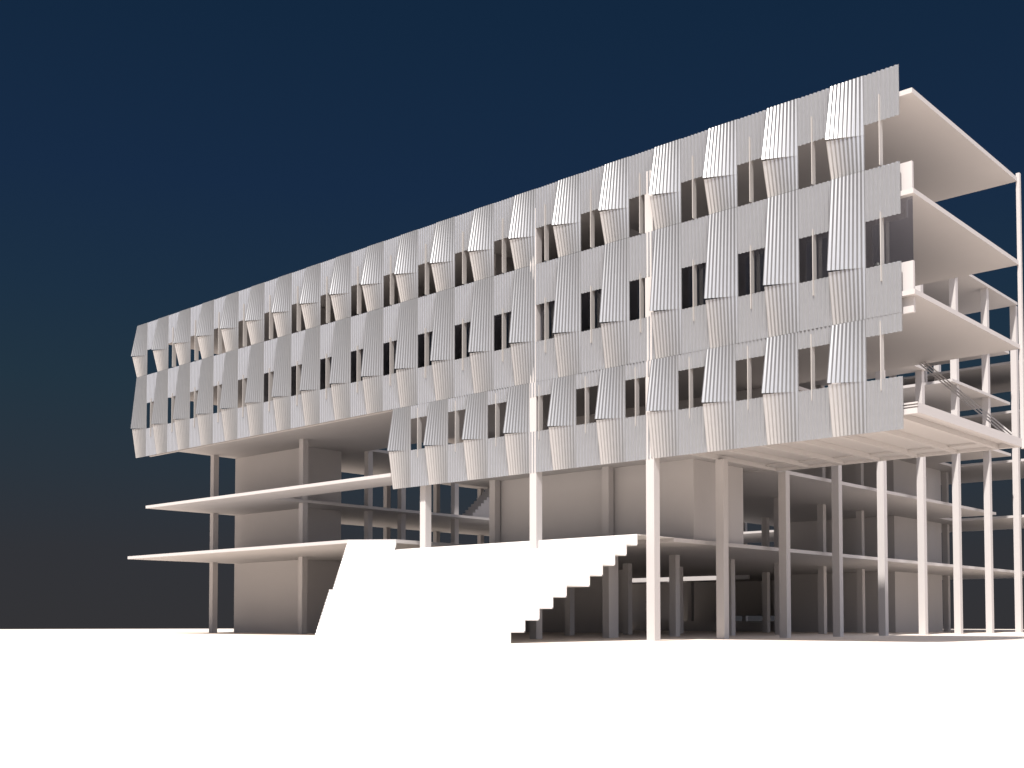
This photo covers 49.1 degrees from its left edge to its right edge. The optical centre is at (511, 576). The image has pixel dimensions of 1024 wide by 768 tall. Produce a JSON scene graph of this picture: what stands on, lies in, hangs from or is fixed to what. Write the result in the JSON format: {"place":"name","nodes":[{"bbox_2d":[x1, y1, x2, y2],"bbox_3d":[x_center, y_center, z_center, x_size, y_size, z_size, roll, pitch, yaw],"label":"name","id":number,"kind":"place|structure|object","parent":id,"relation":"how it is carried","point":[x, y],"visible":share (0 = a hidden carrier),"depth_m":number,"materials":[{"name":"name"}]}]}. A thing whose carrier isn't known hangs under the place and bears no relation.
{"place":"outdoors","nodes":[
{"label":"outdoors","id":0,"kind":"place"},
{"bbox_2d":[0,629,1023,767],"bbox_3d":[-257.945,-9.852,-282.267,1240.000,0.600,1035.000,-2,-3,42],"label":"ground","id":1,"kind":"structure","parent":0,"point":[144,698],"depth_m":13.14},
{"bbox_2d":[314,542,417,639],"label":"side staircase","id":2,"kind":"structure","parent":1,"relation":"on","point":[362,564],"depth_m":60.97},
{"bbox_2d":[327,534,672,642],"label":"wide staircase","id":3,"kind":"structure","parent":1,"relation":"on","point":[490,593],"depth_m":53.17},
{"bbox_2d":[131,64,1023,640],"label":"front building","id":4,"kind":"structure","parent":1,"relation":"on","point":[649,336],"depth_m":55.81,"materials":[{"name":"white concrete"}]},
{"bbox_2d":[128,430,510,563],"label":"side wing","id":5,"kind":"structure","parent":4,"relation":"attached to","point":[373,467],"depth_m":83.29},
{"bbox_2d":[919,362,1012,433],"bbox_3d":[21.802,-8.608,53.997,4.406,4.356,0.060,-2,-3,42],"label":"stair railing","id":6,"kind":"object","parent":4,"relation":"on","point":[965,398],"visible":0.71,"depth_m":53.94,"materials":[{"name":"white metal"}]},
{"bbox_2d":[525,275,1022,637],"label":"building","id":7,"kind":"structure","parent":1,"relation":"on","point":[859,563],"depth_m":83.96,"materials":[{"name":"white concrete"}]},
{"bbox_2d":[0,0,1023,628],"label":"sky","id":8,"kind":"structure","parent":0,"point":[159,158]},
{"bbox_2d":[632,360,1023,631],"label":"wing","id":9,"kind":"structure","parent":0,"point":[699,598],"depth_m":96.72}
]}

